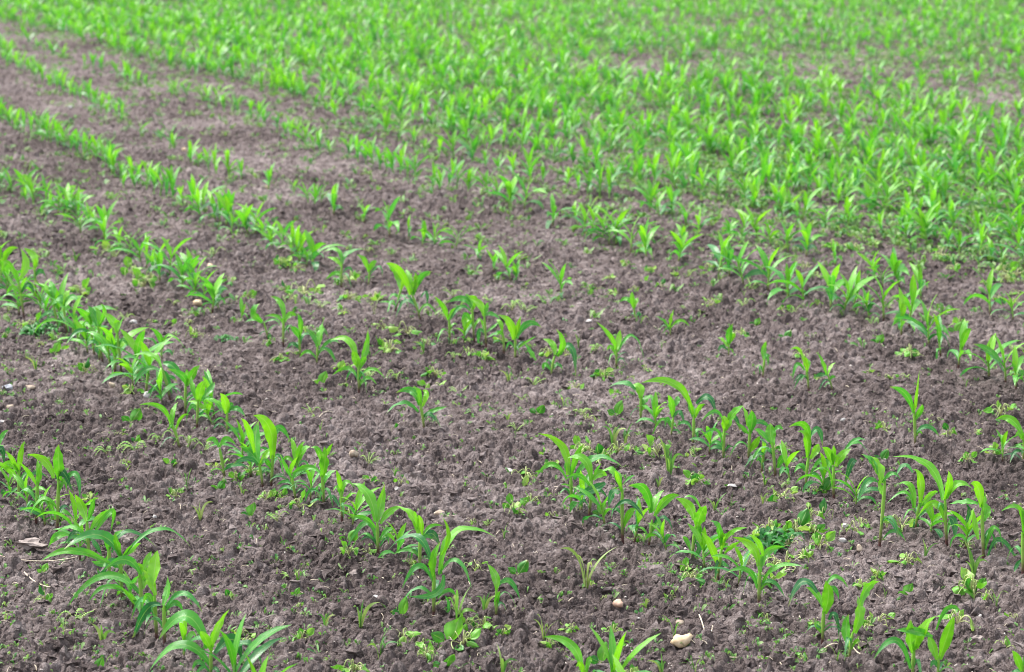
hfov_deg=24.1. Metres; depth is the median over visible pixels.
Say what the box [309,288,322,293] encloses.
broadleaf weed
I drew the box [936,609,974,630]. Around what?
broadleaf weed
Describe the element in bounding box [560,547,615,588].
grass weed
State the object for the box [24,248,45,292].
corn seedling
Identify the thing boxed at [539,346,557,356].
broadleaf weed
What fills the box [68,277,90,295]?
broadleaf weed
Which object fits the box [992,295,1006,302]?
broadleaf weed
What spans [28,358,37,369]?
grass weed
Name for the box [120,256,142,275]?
broadleaf weed
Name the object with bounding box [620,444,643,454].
broadleaf weed
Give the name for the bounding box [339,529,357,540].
broadleaf weed
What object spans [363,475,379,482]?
broadleaf weed
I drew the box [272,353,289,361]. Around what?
broadleaf weed
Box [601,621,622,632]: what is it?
broadleaf weed
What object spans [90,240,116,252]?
broadleaf weed
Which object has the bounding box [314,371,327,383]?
broadleaf weed
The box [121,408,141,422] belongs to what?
broadleaf weed
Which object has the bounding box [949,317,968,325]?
broadleaf weed
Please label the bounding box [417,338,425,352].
grass weed
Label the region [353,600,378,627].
grass weed
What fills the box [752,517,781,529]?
broadleaf weed
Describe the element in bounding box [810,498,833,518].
broadleaf weed
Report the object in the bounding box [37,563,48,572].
broadleaf weed
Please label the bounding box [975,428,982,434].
broadleaf weed
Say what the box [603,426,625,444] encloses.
grass weed
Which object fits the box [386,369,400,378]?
feathery weed
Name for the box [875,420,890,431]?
broadleaf weed
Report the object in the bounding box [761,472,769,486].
grass weed
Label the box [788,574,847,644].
corn seedling
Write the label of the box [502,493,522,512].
broadleaf weed
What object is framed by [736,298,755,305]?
feathery weed
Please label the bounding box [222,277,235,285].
broadleaf weed
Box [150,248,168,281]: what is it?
corn seedling
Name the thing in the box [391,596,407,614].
broadleaf weed
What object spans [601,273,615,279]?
broadleaf weed
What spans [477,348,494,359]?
broadleaf weed
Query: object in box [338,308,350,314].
broadleaf weed
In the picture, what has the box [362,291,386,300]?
broadleaf weed
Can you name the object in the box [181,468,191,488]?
grass weed
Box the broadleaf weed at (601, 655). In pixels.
[590,641,607,663]
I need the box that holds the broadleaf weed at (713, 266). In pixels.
[710,262,727,270]
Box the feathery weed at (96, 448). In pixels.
[94,446,110,453]
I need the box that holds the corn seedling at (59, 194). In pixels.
[38,188,83,213]
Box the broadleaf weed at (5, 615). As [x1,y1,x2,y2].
[2,610,12,617]
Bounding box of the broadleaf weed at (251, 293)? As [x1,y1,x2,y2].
[241,289,256,298]
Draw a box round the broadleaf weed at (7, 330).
[2,327,12,337]
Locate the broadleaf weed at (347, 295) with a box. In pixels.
[336,290,360,302]
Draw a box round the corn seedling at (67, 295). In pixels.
[51,290,80,333]
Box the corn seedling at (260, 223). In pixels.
[250,216,277,238]
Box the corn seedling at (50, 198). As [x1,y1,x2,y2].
[45,188,57,208]
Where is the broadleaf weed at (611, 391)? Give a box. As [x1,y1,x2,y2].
[609,389,620,394]
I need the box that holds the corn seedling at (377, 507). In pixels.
[347,483,399,553]
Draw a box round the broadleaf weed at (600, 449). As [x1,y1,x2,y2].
[591,443,610,463]
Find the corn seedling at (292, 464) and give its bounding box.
[269,455,308,485]
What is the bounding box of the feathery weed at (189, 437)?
[173,435,200,446]
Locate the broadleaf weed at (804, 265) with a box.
[797,261,811,268]
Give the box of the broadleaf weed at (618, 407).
[607,400,622,415]
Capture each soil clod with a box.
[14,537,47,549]
[121,536,133,543]
[668,386,678,392]
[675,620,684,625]
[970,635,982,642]
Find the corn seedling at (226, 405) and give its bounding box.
[206,393,244,432]
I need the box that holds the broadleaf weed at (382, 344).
[376,336,403,353]
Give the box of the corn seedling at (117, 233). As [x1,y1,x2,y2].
[106,226,129,251]
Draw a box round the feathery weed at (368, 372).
[361,368,378,375]
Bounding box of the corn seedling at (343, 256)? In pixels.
[325,247,358,287]
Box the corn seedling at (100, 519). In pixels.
[56,494,115,557]
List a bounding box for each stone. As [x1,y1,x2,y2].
[2,384,12,390]
[26,385,34,388]
[144,391,149,397]
[192,300,201,305]
[277,245,290,251]
[349,450,358,457]
[349,570,357,575]
[434,510,443,514]
[839,538,846,542]
[857,544,862,551]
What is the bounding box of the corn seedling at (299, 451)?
[284,438,309,467]
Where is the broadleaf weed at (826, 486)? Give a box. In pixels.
[819,477,830,491]
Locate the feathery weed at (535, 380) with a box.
[526,377,545,384]
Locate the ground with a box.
[0,0,1023,671]
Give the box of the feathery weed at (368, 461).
[360,452,379,463]
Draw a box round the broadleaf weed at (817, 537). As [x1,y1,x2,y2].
[807,531,835,548]
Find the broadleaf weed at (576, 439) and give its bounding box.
[570,435,588,451]
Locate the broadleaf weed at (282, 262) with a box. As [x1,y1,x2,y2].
[273,255,291,267]
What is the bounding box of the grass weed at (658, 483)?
[655,477,662,486]
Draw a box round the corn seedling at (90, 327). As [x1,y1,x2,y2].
[86,324,119,359]
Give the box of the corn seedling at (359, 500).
[326,482,385,524]
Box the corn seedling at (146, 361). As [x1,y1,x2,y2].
[102,337,176,390]
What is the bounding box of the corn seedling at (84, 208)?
[76,201,99,227]
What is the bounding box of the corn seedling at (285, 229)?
[265,220,295,249]
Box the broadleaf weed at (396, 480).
[393,477,408,483]
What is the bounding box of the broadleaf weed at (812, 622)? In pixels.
[807,618,820,627]
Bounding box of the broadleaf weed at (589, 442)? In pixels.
[575,436,595,452]
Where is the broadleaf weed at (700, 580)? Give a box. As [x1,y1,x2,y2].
[679,569,704,584]
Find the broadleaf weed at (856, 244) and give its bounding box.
[843,241,861,250]
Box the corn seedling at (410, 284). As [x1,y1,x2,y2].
[386,263,436,319]
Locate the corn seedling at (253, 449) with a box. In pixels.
[233,418,275,487]
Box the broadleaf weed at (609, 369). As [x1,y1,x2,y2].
[593,367,613,376]
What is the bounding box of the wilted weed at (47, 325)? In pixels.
[19,321,61,336]
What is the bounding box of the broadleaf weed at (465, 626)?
[460,613,478,630]
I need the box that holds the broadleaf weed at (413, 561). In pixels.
[402,556,416,566]
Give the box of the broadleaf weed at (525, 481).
[511,467,542,485]
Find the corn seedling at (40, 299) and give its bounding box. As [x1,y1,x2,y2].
[15,278,58,312]
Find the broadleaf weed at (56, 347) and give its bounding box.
[49,342,60,353]
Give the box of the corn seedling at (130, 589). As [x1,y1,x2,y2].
[117,570,140,612]
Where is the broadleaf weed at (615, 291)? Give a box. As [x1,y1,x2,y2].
[608,288,618,295]
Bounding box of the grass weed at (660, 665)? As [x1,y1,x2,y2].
[649,654,665,671]
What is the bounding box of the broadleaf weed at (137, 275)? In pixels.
[132,267,156,288]
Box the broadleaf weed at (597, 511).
[592,502,605,514]
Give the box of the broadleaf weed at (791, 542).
[772,535,801,548]
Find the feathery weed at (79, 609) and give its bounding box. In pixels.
[56,608,93,619]
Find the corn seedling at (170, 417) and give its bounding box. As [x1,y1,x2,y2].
[140,402,187,447]
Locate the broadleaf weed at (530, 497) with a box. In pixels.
[525,492,542,503]
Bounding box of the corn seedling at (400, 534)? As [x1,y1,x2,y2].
[378,522,422,557]
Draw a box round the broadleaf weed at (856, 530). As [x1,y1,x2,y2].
[841,520,864,535]
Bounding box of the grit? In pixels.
[3,168,1015,671]
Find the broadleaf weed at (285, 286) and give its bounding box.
[278,279,289,290]
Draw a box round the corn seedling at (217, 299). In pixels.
[202,287,230,309]
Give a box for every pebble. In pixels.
[612,599,622,607]
[670,633,692,647]
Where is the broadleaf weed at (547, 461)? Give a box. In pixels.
[544,459,558,467]
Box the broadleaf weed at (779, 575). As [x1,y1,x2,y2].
[753,571,786,587]
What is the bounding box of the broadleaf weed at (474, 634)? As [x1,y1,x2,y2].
[451,628,480,650]
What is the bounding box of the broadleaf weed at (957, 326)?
[948,322,961,331]
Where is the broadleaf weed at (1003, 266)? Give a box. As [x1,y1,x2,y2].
[994,261,1018,275]
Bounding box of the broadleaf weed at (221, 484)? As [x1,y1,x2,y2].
[211,480,225,489]
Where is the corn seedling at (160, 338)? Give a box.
[144,328,184,358]
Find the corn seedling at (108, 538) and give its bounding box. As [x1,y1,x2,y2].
[42,527,189,605]
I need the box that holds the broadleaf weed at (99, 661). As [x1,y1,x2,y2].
[94,657,103,665]
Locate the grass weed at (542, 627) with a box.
[534,614,550,639]
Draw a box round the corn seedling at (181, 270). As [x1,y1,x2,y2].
[152,253,202,289]
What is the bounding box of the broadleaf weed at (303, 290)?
[284,279,324,295]
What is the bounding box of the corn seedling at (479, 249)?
[465,240,486,260]
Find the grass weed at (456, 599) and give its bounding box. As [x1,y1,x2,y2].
[446,585,476,618]
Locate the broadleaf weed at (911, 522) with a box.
[883,514,918,532]
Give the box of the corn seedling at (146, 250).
[144,233,151,267]
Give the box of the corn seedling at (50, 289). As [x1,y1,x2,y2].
[34,280,69,331]
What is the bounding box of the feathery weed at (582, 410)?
[573,408,591,414]
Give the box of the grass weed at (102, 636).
[91,623,115,639]
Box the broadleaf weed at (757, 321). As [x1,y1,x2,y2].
[749,318,760,325]
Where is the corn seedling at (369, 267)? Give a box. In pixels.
[358,255,382,284]
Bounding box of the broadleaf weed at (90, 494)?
[82,491,97,504]
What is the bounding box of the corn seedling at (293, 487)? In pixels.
[276,454,305,501]
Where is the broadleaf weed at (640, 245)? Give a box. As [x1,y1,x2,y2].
[636,241,647,251]
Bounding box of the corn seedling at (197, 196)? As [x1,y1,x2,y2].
[177,187,210,215]
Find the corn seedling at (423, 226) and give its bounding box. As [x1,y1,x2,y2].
[409,220,432,246]
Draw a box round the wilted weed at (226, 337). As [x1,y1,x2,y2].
[214,334,238,341]
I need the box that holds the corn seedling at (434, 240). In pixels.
[417,222,448,244]
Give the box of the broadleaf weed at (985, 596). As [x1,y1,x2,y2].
[975,589,996,602]
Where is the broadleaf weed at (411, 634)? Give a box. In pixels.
[397,627,420,645]
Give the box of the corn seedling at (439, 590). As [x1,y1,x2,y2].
[389,519,491,614]
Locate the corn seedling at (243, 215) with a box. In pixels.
[234,203,256,234]
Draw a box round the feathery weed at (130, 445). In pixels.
[116,440,145,452]
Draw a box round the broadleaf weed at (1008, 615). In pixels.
[1004,612,1017,618]
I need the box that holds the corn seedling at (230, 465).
[223,442,269,476]
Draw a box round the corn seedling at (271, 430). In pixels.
[253,414,290,485]
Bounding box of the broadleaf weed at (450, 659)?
[433,654,455,667]
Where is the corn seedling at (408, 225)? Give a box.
[407,216,411,239]
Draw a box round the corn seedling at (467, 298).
[447,294,482,342]
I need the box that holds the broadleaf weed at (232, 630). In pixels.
[231,628,252,633]
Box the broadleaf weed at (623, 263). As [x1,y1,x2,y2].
[620,260,635,266]
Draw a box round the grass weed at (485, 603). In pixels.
[476,592,494,609]
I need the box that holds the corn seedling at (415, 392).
[386,386,445,427]
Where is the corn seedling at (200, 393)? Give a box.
[186,377,221,427]
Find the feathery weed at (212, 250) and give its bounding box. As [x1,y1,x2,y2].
[203,247,224,253]
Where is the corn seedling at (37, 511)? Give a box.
[17,486,73,525]
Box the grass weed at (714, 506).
[707,493,725,510]
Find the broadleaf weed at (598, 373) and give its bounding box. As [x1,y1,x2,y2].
[589,369,613,380]
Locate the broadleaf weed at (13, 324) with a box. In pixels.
[11,319,24,327]
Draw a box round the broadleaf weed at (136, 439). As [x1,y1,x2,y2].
[131,435,140,441]
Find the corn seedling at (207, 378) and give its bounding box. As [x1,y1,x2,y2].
[199,369,242,419]
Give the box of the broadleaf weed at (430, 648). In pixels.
[416,641,436,660]
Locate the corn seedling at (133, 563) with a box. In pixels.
[68,551,151,608]
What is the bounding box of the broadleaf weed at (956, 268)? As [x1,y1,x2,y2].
[946,256,960,272]
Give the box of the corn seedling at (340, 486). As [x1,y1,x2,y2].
[333,470,356,521]
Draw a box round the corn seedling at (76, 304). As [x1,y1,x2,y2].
[35,294,117,337]
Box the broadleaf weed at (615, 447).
[607,441,629,453]
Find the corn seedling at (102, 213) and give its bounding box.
[87,200,117,238]
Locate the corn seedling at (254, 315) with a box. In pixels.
[246,304,279,339]
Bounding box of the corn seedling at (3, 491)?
[0,466,30,498]
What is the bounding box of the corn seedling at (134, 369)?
[109,355,144,385]
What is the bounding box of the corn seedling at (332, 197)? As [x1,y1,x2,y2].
[326,183,342,214]
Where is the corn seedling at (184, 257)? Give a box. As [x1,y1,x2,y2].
[176,248,199,285]
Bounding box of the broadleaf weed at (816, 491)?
[807,486,826,494]
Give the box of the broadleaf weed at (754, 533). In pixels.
[750,526,759,538]
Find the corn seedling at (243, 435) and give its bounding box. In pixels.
[209,419,268,463]
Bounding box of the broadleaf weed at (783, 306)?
[777,305,790,312]
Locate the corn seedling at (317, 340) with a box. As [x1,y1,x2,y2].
[299,320,339,362]
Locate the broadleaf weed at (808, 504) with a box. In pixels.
[805,502,813,512]
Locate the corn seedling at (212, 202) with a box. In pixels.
[199,190,224,223]
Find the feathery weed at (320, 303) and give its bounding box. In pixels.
[313,299,330,307]
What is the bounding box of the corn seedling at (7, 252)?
[0,246,17,283]
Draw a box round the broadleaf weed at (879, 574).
[870,567,886,580]
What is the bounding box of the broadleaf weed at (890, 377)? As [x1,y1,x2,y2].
[885,374,898,379]
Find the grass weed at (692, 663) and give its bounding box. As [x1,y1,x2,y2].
[683,654,699,671]
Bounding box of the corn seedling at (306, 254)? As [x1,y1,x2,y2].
[293,245,311,267]
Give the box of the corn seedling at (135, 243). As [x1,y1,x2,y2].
[111,236,155,262]
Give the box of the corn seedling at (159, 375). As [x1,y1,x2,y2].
[137,368,176,400]
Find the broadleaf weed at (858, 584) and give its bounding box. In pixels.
[852,578,869,587]
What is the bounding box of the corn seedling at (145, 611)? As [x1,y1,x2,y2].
[132,576,201,644]
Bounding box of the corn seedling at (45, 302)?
[24,288,72,323]
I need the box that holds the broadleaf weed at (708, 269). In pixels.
[699,263,713,270]
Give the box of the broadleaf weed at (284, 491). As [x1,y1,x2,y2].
[272,488,287,500]
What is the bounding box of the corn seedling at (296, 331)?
[284,314,308,355]
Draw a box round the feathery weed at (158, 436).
[149,430,171,443]
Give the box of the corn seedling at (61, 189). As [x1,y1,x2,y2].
[48,184,88,212]
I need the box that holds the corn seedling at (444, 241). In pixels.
[438,225,476,247]
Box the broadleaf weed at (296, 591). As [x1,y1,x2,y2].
[290,588,299,594]
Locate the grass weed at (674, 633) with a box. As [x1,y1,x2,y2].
[663,615,678,636]
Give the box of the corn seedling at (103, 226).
[94,215,120,246]
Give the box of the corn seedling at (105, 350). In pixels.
[86,327,119,367]
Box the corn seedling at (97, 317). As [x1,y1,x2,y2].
[87,304,112,362]
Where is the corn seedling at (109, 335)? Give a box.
[98,318,148,377]
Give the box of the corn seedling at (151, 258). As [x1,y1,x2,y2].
[142,249,155,272]
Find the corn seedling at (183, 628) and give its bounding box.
[179,620,200,655]
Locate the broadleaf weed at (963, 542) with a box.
[959,539,974,549]
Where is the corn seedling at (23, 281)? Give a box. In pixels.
[4,276,38,303]
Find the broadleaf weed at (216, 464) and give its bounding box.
[205,462,220,469]
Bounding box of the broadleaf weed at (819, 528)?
[797,524,826,534]
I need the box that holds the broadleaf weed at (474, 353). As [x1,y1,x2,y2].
[462,346,476,355]
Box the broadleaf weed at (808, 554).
[790,546,814,560]
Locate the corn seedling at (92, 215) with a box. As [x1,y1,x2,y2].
[85,209,94,229]
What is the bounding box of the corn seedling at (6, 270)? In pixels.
[0,259,36,291]
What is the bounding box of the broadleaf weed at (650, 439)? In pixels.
[642,434,671,456]
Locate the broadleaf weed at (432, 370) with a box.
[420,366,446,378]
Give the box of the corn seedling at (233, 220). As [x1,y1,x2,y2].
[218,212,243,234]
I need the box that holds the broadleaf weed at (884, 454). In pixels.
[874,449,888,460]
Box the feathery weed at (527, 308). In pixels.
[521,303,537,311]
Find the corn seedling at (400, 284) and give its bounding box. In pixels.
[381,264,411,311]
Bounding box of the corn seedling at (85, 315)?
[65,308,94,354]
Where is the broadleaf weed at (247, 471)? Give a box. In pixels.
[240,465,259,476]
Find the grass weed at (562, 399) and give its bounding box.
[559,394,568,405]
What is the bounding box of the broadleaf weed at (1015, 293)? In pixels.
[1009,289,1022,294]
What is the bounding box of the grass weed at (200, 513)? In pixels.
[194,501,211,520]
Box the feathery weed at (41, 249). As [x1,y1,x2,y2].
[28,248,47,255]
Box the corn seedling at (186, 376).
[168,366,198,413]
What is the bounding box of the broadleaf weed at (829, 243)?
[822,239,842,247]
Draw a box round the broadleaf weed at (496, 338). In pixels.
[493,335,507,342]
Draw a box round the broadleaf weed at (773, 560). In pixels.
[767,555,780,564]
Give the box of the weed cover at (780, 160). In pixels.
[0,0,1023,355]
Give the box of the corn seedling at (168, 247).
[145,237,193,274]
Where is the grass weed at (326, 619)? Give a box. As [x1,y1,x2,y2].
[318,613,332,625]
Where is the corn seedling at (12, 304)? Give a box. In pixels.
[1,272,37,315]
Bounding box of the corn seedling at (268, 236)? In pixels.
[259,228,278,246]
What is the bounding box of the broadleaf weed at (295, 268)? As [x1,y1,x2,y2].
[289,262,304,271]
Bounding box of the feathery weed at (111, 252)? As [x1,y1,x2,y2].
[101,247,127,256]
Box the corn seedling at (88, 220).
[54,208,101,232]
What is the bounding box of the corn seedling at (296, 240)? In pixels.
[278,225,312,261]
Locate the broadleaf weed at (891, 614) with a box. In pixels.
[863,612,895,626]
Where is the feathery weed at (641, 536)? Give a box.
[637,533,654,544]
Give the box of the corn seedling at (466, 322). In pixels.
[454,314,471,343]
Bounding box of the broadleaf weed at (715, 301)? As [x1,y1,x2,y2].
[702,297,720,306]
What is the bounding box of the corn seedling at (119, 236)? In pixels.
[109,229,149,256]
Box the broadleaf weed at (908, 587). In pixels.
[898,583,913,594]
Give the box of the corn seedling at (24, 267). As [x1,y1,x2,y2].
[0,249,34,318]
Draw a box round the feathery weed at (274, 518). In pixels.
[267,511,288,521]
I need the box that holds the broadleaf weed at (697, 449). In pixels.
[691,446,701,453]
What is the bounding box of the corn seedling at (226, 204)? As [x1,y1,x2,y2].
[212,190,236,226]
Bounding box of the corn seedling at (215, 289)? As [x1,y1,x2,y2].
[184,273,227,312]
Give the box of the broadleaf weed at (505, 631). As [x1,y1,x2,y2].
[495,624,510,635]
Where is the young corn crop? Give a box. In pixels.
[0,0,1023,671]
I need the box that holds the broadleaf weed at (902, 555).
[887,551,921,564]
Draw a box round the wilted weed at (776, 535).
[742,526,805,553]
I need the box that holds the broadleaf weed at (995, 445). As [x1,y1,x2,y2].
[984,442,1000,454]
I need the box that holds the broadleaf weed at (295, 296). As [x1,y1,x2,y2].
[282,293,298,303]
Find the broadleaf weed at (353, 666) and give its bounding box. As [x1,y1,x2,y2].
[330,659,369,671]
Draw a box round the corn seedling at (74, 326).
[54,316,107,345]
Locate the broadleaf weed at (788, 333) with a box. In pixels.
[778,330,791,336]
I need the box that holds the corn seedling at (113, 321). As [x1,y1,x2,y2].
[103,313,131,371]
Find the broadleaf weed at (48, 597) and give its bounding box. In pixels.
[32,585,52,601]
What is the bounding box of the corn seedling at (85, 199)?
[58,194,94,217]
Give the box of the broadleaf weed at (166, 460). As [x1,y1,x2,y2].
[163,457,177,464]
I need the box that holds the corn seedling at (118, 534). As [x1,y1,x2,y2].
[92,529,154,579]
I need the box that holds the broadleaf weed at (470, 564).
[464,559,487,570]
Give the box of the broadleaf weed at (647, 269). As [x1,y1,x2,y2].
[644,265,656,272]
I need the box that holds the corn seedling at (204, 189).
[181,181,226,212]
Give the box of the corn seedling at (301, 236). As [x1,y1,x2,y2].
[287,231,308,261]
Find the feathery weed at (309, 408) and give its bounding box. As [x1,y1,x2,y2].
[301,404,321,412]
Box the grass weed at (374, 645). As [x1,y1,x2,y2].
[369,631,401,658]
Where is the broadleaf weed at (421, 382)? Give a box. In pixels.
[417,380,446,387]
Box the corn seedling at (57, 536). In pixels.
[36,489,102,546]
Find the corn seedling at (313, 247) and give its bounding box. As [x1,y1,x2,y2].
[303,229,346,270]
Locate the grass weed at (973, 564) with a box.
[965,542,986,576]
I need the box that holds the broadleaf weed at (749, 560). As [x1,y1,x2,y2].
[734,554,755,564]
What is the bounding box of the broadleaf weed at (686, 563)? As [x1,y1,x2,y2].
[680,557,691,571]
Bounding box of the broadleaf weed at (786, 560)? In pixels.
[765,550,808,572]
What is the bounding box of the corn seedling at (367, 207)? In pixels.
[358,201,374,222]
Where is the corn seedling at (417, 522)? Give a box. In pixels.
[394,506,441,571]
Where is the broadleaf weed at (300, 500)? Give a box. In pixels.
[285,490,313,508]
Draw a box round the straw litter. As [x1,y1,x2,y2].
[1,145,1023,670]
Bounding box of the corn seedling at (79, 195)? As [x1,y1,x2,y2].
[68,186,85,217]
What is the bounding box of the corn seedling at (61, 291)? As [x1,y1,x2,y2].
[34,273,85,325]
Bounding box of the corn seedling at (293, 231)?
[276,221,300,254]
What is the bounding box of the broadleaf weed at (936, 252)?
[933,246,950,258]
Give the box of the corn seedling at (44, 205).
[31,178,74,214]
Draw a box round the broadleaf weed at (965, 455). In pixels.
[958,451,976,462]
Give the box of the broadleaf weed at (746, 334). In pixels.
[732,327,749,336]
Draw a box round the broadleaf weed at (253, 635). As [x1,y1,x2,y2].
[240,633,255,639]
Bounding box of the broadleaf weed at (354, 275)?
[336,270,362,282]
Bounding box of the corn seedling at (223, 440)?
[206,436,235,478]
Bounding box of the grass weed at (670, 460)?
[658,436,682,474]
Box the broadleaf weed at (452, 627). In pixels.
[431,616,462,642]
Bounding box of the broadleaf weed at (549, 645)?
[541,638,559,647]
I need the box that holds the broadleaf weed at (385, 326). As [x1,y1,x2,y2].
[372,320,387,329]
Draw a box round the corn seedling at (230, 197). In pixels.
[221,189,260,224]
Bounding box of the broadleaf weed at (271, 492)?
[257,488,276,499]
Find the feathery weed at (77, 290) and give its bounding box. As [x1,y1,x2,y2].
[68,285,82,293]
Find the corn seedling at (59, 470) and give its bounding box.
[28,445,80,531]
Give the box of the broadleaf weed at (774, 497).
[768,486,797,501]
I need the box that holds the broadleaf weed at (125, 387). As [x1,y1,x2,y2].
[121,384,144,393]
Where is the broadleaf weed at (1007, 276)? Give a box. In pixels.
[996,272,1014,282]
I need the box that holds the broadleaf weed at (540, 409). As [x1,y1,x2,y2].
[529,405,544,413]
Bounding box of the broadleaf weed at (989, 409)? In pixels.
[983,400,1016,416]
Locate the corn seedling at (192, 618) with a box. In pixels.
[150,609,261,671]
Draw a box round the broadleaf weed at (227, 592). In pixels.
[224,589,234,597]
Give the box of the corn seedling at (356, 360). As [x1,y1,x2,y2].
[331,331,384,392]
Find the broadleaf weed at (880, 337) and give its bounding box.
[870,334,883,342]
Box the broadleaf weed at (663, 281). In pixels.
[655,278,665,286]
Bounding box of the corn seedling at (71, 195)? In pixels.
[59,187,88,211]
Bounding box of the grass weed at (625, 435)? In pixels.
[623,423,632,443]
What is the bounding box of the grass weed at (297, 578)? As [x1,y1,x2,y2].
[294,568,308,579]
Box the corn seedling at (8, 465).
[0,441,47,498]
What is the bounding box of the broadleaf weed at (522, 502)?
[519,497,528,507]
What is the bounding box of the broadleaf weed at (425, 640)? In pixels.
[414,638,433,648]
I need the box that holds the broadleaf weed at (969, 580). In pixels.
[952,567,989,599]
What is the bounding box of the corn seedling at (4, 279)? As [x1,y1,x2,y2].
[0,267,21,290]
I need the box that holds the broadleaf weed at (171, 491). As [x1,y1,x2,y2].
[166,487,184,498]
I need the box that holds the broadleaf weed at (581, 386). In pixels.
[567,381,583,389]
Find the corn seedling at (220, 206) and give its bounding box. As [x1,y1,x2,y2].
[208,190,230,221]
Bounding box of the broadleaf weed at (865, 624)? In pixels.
[863,618,873,631]
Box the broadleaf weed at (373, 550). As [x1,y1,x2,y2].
[361,547,379,554]
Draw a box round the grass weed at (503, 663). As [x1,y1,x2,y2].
[496,643,516,671]
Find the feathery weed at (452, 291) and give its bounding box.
[444,287,461,296]
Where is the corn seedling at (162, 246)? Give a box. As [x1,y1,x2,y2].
[148,239,173,259]
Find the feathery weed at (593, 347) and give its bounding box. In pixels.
[590,343,604,351]
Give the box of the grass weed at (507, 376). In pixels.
[500,369,513,380]
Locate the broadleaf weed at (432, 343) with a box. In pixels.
[417,338,434,345]
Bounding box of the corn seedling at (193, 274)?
[175,257,212,290]
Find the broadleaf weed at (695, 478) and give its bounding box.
[683,470,710,484]
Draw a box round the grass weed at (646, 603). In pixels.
[637,590,649,607]
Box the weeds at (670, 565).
[0,125,1023,671]
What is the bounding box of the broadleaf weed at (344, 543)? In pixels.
[339,540,358,556]
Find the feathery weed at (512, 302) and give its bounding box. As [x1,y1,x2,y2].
[500,299,522,310]
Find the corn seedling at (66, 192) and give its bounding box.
[45,182,84,216]
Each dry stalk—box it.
[0,555,77,560]
[24,571,49,586]
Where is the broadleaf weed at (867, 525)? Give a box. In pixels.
[853,516,869,527]
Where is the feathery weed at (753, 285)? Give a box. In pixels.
[745,277,760,289]
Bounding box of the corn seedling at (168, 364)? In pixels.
[134,351,180,399]
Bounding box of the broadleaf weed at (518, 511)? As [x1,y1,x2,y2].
[513,508,526,514]
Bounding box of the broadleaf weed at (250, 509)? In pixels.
[241,502,255,517]
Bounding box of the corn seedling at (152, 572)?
[131,551,160,639]
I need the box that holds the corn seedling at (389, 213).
[373,196,399,237]
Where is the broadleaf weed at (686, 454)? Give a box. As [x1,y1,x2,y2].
[685,449,695,456]
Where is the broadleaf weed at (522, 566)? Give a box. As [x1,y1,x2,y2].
[508,560,528,574]
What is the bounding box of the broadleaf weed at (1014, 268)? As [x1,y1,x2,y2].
[1010,266,1023,277]
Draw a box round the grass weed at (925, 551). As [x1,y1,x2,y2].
[923,540,936,556]
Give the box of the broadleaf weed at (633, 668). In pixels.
[625,664,638,671]
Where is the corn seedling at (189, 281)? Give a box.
[176,270,212,298]
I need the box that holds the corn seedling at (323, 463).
[291,444,339,506]
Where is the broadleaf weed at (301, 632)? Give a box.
[292,628,314,640]
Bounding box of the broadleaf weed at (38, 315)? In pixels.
[21,311,40,327]
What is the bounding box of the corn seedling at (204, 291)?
[183,270,220,301]
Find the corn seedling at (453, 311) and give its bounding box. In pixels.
[434,296,470,342]
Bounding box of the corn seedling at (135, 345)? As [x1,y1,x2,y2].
[95,329,172,381]
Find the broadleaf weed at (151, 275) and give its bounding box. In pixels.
[140,271,160,281]
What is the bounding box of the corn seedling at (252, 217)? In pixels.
[236,201,274,233]
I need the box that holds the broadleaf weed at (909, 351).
[894,344,923,356]
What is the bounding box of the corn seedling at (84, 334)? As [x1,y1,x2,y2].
[67,319,108,356]
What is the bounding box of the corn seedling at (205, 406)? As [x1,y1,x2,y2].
[188,400,224,424]
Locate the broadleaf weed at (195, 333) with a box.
[185,325,205,337]
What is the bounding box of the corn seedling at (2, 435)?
[0,430,8,470]
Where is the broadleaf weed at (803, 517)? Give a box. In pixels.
[782,509,811,532]
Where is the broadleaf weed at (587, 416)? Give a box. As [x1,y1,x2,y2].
[584,413,596,420]
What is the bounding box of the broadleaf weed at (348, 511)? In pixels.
[338,507,353,518]
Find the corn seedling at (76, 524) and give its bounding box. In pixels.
[54,519,85,559]
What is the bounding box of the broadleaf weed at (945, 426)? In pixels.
[940,422,956,435]
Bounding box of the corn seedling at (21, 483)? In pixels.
[2,474,45,509]
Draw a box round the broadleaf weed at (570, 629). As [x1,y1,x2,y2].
[558,622,579,632]
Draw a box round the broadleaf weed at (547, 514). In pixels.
[545,511,558,516]
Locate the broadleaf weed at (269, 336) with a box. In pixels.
[262,332,272,346]
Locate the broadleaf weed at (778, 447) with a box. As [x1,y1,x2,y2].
[775,443,789,450]
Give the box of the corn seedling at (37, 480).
[15,460,51,523]
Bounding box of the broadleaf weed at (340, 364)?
[331,360,353,371]
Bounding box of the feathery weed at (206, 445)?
[193,441,212,449]
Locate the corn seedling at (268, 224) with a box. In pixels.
[255,218,285,239]
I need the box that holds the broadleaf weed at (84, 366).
[78,357,97,374]
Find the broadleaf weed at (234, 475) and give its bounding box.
[228,470,244,481]
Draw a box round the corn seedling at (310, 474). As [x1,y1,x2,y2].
[290,463,330,499]
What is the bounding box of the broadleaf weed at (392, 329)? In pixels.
[388,321,420,336]
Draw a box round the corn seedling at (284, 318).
[266,296,295,346]
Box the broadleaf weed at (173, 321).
[164,319,176,326]
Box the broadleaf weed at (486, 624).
[470,615,497,629]
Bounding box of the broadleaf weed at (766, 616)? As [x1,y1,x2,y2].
[757,611,769,621]
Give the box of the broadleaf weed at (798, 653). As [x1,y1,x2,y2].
[796,651,807,660]
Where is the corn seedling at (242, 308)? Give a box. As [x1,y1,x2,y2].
[239,297,248,321]
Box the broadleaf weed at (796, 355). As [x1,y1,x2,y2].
[793,349,809,357]
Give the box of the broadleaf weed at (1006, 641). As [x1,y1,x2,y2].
[989,636,1015,652]
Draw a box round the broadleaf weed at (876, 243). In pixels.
[869,239,881,247]

